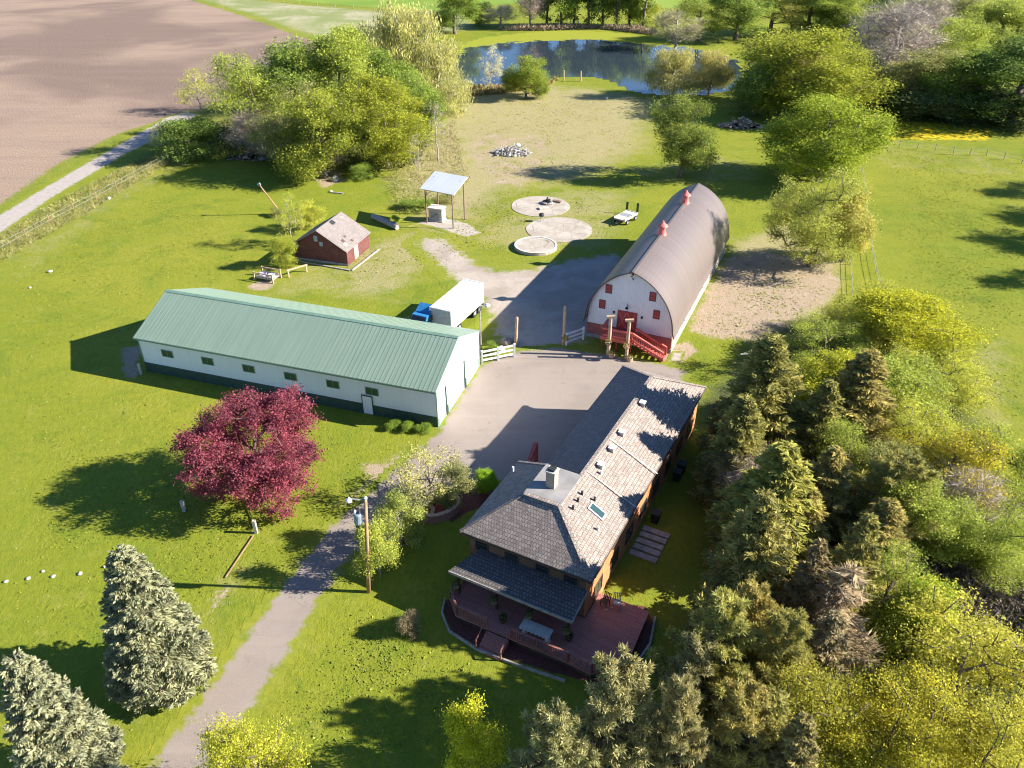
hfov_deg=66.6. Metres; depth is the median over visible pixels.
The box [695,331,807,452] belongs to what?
spruce
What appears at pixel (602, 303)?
window
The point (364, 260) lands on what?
fallen beam
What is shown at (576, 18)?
tree
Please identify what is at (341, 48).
tree
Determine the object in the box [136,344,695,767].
driveway
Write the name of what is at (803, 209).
tree
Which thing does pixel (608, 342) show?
flower basket
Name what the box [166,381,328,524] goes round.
crabapple tree
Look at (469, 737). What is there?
tree
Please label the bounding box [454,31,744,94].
pond
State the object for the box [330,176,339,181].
rock
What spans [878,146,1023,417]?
field tufts
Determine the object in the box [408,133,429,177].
sapling
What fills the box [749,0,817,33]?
tree
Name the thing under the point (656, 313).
window
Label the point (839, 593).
spruce
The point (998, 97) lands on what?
bush
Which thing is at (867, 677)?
bush
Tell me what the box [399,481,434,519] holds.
tree
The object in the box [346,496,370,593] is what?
utility pole
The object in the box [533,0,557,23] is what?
tree
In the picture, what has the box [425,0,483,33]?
tree
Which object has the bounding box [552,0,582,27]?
tree
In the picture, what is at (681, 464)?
waste bin
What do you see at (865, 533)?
spruce
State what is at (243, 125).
bush
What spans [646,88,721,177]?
tree
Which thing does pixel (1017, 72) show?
tree
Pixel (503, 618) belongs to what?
flower pot
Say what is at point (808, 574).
spruce
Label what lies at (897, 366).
tree
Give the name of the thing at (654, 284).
arched barn
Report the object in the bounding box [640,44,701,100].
willow
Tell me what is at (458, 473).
tree
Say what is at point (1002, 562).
tree
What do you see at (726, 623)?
pine
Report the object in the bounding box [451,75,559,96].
pond reeds
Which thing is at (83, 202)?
wire fence
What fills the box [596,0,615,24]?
tree
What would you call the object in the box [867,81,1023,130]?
bush
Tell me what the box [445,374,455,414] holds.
sliding door
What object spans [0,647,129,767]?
blue spruce
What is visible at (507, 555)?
window
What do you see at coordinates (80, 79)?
plowed field
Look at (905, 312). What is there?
tree
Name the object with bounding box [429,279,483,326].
box trailer
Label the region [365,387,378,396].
window
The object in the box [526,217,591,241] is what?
concrete pad
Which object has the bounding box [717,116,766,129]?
brush pile
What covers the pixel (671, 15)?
tree
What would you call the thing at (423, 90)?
tree
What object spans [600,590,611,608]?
patio chair
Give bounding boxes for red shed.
[294,212,370,265]
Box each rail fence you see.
[481,343,515,363]
[565,327,584,345]
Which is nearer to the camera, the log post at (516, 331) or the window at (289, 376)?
the window at (289, 376)
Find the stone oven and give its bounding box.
[427,204,446,222]
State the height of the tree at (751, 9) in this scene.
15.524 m
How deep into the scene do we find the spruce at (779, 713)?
39.80 m
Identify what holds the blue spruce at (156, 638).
on the ground at (742, 180)
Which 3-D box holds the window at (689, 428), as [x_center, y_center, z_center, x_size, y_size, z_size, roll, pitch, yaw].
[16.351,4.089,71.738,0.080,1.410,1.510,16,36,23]
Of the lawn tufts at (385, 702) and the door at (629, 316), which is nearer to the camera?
the lawn tufts at (385, 702)
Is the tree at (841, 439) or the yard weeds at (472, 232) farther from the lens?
the yard weeds at (472, 232)
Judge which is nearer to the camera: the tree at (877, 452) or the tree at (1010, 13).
the tree at (877, 452)
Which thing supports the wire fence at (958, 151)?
on the ground at (742, 180)
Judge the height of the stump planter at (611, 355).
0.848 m
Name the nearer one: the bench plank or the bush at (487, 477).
the bush at (487, 477)
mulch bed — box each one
[397,532,419,550]
[442,595,657,685]
[447,488,494,524]
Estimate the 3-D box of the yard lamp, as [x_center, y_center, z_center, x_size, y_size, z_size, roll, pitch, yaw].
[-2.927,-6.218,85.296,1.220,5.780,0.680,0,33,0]
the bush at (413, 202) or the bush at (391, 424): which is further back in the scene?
the bush at (413, 202)
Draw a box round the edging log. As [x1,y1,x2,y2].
[225,535,253,576]
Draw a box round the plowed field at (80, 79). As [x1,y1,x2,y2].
[0,0,318,210]
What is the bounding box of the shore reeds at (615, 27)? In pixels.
[502,21,658,34]
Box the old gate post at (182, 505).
[179,500,185,511]
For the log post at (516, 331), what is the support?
on the gravel yard at (534, 297)
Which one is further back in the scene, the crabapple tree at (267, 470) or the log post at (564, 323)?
the log post at (564, 323)
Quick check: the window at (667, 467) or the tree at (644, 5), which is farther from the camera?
the tree at (644, 5)
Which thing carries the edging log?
on the ground at (742, 180)
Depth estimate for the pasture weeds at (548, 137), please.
162.19 m
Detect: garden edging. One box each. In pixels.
[441,598,564,682]
[634,616,655,667]
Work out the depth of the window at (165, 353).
80.80 m
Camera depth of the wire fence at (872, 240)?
108.85 m
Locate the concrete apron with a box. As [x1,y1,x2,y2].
[400,217,485,238]
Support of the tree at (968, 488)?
on the ground at (742, 180)
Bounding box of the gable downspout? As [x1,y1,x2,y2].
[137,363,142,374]
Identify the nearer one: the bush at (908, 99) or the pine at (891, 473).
the pine at (891, 473)
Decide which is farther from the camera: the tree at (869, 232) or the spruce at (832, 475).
the tree at (869, 232)
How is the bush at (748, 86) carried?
on the ground at (742, 180)
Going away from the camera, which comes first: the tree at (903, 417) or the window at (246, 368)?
the tree at (903, 417)
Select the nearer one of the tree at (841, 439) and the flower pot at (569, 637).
the flower pot at (569, 637)
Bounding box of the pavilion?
[420,171,467,228]
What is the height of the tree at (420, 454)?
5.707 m
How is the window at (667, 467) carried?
in the house
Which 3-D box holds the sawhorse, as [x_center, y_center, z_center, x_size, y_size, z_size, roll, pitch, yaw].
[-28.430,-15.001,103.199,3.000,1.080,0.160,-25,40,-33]
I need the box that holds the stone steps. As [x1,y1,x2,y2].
[629,525,669,563]
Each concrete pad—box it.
[512,196,569,216]
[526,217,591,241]
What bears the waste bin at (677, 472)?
on the ground at (742, 180)
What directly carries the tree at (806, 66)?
on the ground at (742, 180)
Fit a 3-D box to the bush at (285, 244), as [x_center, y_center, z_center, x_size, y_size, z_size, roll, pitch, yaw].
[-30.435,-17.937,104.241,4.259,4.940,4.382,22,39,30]
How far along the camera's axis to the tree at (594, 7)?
272.07 m
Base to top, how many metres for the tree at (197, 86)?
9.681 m
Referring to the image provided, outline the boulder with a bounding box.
[501,337,511,345]
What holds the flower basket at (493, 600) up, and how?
attached to the house
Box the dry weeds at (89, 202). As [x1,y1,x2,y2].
[0,148,178,262]
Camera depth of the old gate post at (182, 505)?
64.26 m
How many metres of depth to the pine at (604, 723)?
38.17 m
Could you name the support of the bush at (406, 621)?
on the ground at (742, 180)
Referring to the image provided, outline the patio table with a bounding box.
[519,618,553,642]
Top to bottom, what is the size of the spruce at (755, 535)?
13.634 m
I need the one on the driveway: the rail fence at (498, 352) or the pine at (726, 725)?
the rail fence at (498, 352)
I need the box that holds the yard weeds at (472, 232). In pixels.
[309,188,612,293]
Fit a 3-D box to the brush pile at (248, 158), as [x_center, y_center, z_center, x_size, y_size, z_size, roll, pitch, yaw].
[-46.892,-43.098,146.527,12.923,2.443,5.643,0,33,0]
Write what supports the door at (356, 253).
in the red shed
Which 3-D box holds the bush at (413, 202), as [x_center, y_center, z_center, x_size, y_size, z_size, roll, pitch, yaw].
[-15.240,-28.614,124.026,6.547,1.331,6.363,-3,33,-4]
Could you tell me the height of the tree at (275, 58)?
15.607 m
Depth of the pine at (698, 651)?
42.06 m
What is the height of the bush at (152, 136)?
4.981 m
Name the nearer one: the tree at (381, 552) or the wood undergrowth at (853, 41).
the tree at (381, 552)
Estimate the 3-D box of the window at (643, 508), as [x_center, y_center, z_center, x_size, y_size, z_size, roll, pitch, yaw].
[10.523,10.034,62.550,0.080,1.410,1.510,16,36,23]
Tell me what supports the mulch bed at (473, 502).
on the ground at (742, 180)
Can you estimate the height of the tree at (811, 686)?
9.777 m
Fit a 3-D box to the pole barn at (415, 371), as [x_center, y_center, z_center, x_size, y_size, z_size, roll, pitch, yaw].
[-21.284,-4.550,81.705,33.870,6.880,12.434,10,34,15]
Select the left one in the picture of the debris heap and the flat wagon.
the debris heap
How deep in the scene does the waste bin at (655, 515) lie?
63.13 m
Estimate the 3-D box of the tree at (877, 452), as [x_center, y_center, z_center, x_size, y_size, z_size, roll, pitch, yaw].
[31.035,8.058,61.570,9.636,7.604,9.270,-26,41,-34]
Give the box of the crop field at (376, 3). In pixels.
[285,0,706,9]
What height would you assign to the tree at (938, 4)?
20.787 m
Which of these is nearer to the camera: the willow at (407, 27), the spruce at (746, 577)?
the spruce at (746, 577)
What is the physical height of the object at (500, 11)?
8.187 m
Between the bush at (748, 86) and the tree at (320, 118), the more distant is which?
the bush at (748, 86)
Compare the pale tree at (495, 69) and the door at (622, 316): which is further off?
the pale tree at (495, 69)
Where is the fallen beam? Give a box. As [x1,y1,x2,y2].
[351,249,379,270]
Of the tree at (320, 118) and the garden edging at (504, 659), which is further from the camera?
the tree at (320, 118)
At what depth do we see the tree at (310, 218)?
114.16 m
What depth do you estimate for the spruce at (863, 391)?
65.03 m
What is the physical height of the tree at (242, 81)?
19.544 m
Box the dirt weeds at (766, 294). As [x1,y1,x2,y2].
[701,263,836,337]
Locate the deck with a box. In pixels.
[449,578,648,677]
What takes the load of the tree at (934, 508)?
on the ground at (742, 180)
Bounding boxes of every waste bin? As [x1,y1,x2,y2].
[651,508,661,523]
[672,467,682,482]
[677,459,686,474]
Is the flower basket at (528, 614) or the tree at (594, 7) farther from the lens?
the tree at (594, 7)
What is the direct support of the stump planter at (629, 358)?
on the driveway
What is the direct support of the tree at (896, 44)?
on the ground at (742, 180)
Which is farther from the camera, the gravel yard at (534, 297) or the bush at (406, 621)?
the gravel yard at (534, 297)
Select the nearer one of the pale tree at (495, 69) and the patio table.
the patio table
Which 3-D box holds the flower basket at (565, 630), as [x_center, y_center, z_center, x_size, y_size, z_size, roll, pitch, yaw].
[3.609,16.418,51.911,0.672,0.636,0.719,0,33,0]
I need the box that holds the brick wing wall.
[527,442,537,461]
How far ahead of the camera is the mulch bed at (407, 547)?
61.31 m
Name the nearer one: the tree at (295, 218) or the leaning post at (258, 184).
the tree at (295, 218)
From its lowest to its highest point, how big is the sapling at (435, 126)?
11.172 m
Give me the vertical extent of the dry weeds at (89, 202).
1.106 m
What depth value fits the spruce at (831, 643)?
44.55 m
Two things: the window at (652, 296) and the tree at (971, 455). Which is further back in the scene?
the window at (652, 296)
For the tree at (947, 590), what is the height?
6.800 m
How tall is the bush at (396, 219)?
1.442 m
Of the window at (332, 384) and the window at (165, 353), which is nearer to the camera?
the window at (332, 384)
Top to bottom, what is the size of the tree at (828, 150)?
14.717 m
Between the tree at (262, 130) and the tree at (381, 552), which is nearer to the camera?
the tree at (381, 552)
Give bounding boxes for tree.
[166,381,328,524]
[174,67,219,112]
[189,703,317,767]
[197,49,302,147]
[237,33,340,127]
[241,76,345,167]
[259,41,306,96]
[267,86,368,183]
[268,192,307,240]
[285,19,380,137]
[293,198,327,228]
[337,41,425,106]
[339,71,441,171]
[348,515,402,579]
[370,485,427,550]
[375,63,453,141]
[385,441,465,509]
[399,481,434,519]
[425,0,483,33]
[431,458,478,511]
[434,688,510,767]
[476,45,503,88]
[498,52,553,97]
[513,0,547,24]
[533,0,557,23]
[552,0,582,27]
[555,0,585,23]
[578,0,608,24]
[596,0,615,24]
[603,0,631,24]
[620,0,635,25]
[624,0,655,26]
[644,5,707,49]
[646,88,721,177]
[673,0,735,41]
[702,0,778,39]
[708,438,772,497]
[724,22,906,115]
[748,89,906,182]
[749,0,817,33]
[753,163,872,275]
[756,638,904,767]
[772,48,848,104]
[779,0,855,32]
[782,309,881,382]
[792,345,896,418]
[810,0,885,34]
[810,414,886,487]
[814,342,960,446]
[814,646,980,767]
[818,277,915,348]
[832,283,997,374]
[839,0,963,69]
[851,433,960,527]
[851,574,1023,767]
[853,381,982,473]
[854,464,991,567]
[857,0,913,28]
[858,533,950,658]
[867,45,994,118]
[869,568,971,658]
[879,681,1023,767]
[882,338,1004,421]
[885,0,973,41]
[888,421,1022,519]
[904,13,999,76]
[906,48,1021,118]
[930,0,990,29]
[930,454,1015,525]
[934,413,1023,519]
[943,492,1023,598]
[950,0,1023,58]
[957,31,1023,123]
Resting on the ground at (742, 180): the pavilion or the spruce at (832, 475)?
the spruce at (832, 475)
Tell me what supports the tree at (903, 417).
on the ground at (742, 180)
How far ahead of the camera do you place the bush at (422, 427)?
73.59 m
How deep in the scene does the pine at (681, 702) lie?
38.12 m
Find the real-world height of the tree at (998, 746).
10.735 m
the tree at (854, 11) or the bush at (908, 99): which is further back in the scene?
the tree at (854, 11)
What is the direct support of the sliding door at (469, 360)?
in the pole barn at (415, 371)
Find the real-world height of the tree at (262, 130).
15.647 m
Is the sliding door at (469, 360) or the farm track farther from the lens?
the farm track
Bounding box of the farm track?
[0,110,201,234]
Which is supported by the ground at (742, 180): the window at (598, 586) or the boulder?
the boulder
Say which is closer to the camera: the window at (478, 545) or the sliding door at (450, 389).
the window at (478, 545)
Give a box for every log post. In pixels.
[514,317,517,346]
[562,305,566,345]
[606,315,615,355]
[624,318,633,359]
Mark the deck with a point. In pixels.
(607, 630)
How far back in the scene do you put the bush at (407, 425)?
73.81 m
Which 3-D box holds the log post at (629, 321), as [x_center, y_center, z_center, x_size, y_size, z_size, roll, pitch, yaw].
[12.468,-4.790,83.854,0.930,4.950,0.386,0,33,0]
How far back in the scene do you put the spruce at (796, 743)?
38.25 m
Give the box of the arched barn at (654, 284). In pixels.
[583,183,729,361]
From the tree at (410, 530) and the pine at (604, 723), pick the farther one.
the tree at (410, 530)
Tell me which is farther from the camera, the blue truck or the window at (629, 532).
the blue truck
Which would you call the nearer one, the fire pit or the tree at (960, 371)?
the tree at (960, 371)
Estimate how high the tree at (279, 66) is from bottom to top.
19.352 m
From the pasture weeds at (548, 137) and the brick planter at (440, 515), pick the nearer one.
the brick planter at (440, 515)
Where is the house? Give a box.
[448,365,706,633]
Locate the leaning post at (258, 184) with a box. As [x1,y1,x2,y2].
[257,182,276,207]
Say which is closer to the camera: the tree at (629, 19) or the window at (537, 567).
the window at (537, 567)
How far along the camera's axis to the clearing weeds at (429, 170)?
139.78 m
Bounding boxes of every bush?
[144,114,229,163]
[145,126,166,149]
[221,108,280,158]
[267,234,300,268]
[268,206,281,216]
[298,138,344,173]
[347,161,376,181]
[384,418,401,432]
[391,215,400,222]
[395,609,422,639]
[396,198,433,213]
[400,419,414,433]
[414,422,432,434]
[430,194,456,204]
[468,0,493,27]
[472,468,499,493]
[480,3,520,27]
[482,340,499,353]
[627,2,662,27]
[722,60,789,120]
[811,638,898,722]
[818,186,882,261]
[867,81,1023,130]
[946,87,1023,133]
[950,513,1023,585]
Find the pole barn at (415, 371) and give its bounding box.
[133,288,479,426]
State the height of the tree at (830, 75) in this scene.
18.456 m
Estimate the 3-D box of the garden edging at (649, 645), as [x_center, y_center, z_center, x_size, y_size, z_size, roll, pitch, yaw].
[9.310,17.715,53.438,0.528,0.240,4.676,15,36,22]
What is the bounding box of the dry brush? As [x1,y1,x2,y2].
[891,494,1023,658]
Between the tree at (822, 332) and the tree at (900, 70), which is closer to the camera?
the tree at (822, 332)
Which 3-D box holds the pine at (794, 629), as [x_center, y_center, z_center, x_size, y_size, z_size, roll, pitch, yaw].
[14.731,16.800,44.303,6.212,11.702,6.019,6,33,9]
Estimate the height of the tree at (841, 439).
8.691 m
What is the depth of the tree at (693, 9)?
246.13 m
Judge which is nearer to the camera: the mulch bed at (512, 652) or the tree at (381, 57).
the mulch bed at (512, 652)
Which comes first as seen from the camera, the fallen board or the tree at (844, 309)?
the tree at (844, 309)
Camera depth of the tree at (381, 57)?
160.55 m
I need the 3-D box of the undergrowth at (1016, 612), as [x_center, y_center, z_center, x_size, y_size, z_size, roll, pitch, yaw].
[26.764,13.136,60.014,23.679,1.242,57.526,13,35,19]
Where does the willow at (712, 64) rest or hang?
on the ground at (742, 180)
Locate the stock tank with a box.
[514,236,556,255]
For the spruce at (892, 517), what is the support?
on the ground at (742, 180)
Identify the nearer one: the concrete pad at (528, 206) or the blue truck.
the blue truck
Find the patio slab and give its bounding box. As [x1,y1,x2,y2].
[666,351,685,362]
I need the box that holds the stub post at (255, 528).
[252,519,257,533]
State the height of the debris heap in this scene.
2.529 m
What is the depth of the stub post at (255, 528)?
62.03 m
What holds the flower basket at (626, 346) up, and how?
attached to the log post at (629, 321)
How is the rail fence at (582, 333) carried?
on the gravel yard at (534, 297)
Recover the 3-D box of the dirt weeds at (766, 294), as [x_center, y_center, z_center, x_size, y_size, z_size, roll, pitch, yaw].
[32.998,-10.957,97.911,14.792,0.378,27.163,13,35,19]
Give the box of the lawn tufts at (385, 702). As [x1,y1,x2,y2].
[258,609,529,763]
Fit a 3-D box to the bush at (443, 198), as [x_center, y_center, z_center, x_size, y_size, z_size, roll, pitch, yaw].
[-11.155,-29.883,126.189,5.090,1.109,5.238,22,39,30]
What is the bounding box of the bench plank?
[538,206,549,209]
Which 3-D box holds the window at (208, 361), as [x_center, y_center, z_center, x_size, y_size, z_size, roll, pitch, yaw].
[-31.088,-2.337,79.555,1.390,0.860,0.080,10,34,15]
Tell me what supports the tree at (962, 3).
on the ground at (742, 180)
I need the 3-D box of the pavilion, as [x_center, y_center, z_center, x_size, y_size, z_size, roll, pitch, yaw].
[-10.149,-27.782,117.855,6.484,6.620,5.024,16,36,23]
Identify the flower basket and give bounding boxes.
[451,579,459,588]
[489,595,498,604]
[524,610,532,619]
[561,625,570,635]
[604,339,611,345]
[623,342,629,349]
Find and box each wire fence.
[0,156,167,246]
[862,166,881,284]
[892,140,1023,163]
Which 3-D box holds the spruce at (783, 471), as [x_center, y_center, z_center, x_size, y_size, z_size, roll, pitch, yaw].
[19.031,8.637,56.996,10.297,11.588,10.330,-13,35,-19]
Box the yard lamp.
[479,303,489,349]
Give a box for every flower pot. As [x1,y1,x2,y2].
[498,611,507,623]
[564,630,573,641]
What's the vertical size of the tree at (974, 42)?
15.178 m
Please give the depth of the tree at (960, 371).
74.74 m
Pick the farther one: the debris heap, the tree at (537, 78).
the tree at (537, 78)
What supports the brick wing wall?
on the driveway
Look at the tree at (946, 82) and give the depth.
164.78 m
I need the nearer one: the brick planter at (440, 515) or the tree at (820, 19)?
the brick planter at (440, 515)
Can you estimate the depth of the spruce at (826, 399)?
64.22 m
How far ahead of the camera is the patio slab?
85.55 m
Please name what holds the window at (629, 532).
in the house
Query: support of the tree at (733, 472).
on the ground at (742, 180)
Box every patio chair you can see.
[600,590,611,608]
[613,592,621,608]
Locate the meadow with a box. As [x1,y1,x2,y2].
[191,0,485,41]
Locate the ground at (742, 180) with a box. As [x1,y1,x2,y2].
[0,0,1023,767]
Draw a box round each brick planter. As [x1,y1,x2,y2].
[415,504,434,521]
[422,494,459,523]
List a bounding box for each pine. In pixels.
[501,696,607,767]
[574,642,678,767]
[637,671,711,767]
[643,585,771,761]
[645,623,728,761]
[689,670,775,767]
[718,576,783,683]
[723,606,822,717]
[826,441,947,565]
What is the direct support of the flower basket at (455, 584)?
attached to the house
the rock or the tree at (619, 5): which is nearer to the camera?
the rock
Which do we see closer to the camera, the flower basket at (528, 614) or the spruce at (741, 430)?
the flower basket at (528, 614)
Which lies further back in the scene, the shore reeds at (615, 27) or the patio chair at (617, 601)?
the shore reeds at (615, 27)
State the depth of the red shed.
106.26 m
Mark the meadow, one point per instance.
(304, 20)
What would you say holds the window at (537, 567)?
in the house
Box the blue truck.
[407,302,432,322]
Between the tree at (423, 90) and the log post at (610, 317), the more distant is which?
the tree at (423, 90)
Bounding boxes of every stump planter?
[608,351,614,358]
[627,354,633,361]
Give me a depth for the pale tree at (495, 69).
188.82 m
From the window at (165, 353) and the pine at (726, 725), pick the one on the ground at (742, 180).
the pine at (726, 725)
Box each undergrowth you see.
[170,111,437,172]
[680,395,1023,767]
[741,35,1020,110]
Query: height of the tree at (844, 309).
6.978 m
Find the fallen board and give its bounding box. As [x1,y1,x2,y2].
[299,261,349,270]
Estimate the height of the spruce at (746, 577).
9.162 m
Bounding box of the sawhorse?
[286,264,307,276]
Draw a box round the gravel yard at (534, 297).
[400,232,626,356]
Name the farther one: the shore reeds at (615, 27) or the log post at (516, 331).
the shore reeds at (615, 27)
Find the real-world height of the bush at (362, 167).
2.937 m
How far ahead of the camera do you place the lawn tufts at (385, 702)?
50.10 m
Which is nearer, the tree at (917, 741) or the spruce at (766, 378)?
the tree at (917, 741)
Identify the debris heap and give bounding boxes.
[490,143,532,156]
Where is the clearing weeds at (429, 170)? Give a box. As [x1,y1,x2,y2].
[384,119,469,214]
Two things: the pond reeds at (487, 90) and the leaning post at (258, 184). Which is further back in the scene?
the pond reeds at (487, 90)
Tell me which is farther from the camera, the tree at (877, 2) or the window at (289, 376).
the tree at (877, 2)
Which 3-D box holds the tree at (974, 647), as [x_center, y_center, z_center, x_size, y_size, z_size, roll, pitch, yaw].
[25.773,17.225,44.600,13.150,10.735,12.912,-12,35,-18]
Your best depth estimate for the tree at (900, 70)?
169.46 m
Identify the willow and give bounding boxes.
[353,0,450,97]
[408,34,476,117]
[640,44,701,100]
[687,46,736,94]
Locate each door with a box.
[353,244,358,258]
[361,394,373,414]
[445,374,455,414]
[464,348,473,387]
[617,311,626,329]
[626,313,635,330]
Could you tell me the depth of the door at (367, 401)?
75.77 m
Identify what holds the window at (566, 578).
in the house
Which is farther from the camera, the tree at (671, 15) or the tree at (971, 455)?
the tree at (671, 15)
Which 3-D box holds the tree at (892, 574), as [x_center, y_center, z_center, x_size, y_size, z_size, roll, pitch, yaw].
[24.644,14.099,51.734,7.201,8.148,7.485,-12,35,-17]
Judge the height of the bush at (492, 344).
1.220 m
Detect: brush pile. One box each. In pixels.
[227,148,285,160]
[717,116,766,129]
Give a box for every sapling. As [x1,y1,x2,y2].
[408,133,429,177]
[424,99,455,160]
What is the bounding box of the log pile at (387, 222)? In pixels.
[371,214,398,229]
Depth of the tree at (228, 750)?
39.52 m
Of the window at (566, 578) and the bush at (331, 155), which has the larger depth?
the bush at (331, 155)
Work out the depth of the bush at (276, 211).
120.71 m
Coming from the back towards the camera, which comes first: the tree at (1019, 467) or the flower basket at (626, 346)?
the flower basket at (626, 346)
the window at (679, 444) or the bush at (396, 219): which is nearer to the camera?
the window at (679, 444)
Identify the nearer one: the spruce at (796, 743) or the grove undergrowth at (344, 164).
the spruce at (796, 743)
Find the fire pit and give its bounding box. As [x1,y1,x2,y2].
[541,197,552,204]
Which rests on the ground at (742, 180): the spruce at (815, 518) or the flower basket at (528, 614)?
the spruce at (815, 518)
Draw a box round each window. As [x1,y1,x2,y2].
[161,349,173,357]
[201,357,213,365]
[242,364,254,373]
[284,372,296,380]
[326,379,339,388]
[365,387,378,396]
[475,540,488,551]
[504,551,517,562]
[534,563,548,574]
[563,574,578,586]
[593,573,602,600]
[599,299,605,308]
[605,284,611,293]
[610,546,618,571]
[625,520,633,545]
[639,497,646,520]
[649,292,656,301]
[652,475,659,497]
[653,310,659,319]
[664,455,671,476]
[675,436,682,456]
[686,418,692,438]
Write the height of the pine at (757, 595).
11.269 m
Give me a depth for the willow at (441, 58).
169.23 m
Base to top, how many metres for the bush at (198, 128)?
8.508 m
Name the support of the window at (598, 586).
in the house
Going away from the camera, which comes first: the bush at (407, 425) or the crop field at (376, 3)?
the bush at (407, 425)
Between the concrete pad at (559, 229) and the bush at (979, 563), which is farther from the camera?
the concrete pad at (559, 229)
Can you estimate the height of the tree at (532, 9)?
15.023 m
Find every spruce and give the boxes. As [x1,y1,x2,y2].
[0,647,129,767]
[97,542,218,714]
[682,487,795,638]
[686,392,768,513]
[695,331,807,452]
[700,439,833,581]
[715,681,795,767]
[728,564,760,622]
[762,710,821,767]
[774,538,832,642]
[786,483,832,579]
[789,379,849,466]
[791,608,855,739]
[802,346,900,482]
[803,444,859,546]
[803,559,887,697]
[826,511,886,637]
[831,497,916,602]
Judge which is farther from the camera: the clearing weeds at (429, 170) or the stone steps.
the clearing weeds at (429, 170)
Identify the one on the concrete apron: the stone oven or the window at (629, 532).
the stone oven
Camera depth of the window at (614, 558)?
57.96 m
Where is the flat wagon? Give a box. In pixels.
[614,210,637,224]
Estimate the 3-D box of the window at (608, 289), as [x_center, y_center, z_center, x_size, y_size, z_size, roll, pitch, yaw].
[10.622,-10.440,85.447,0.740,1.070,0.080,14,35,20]
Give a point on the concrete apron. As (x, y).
(448, 227)
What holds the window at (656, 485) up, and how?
in the house
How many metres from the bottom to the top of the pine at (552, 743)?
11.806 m
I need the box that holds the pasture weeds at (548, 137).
[453,88,646,188]
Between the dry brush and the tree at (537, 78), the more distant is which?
the tree at (537, 78)
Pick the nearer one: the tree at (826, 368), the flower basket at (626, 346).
the tree at (826, 368)
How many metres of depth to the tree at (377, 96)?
134.64 m

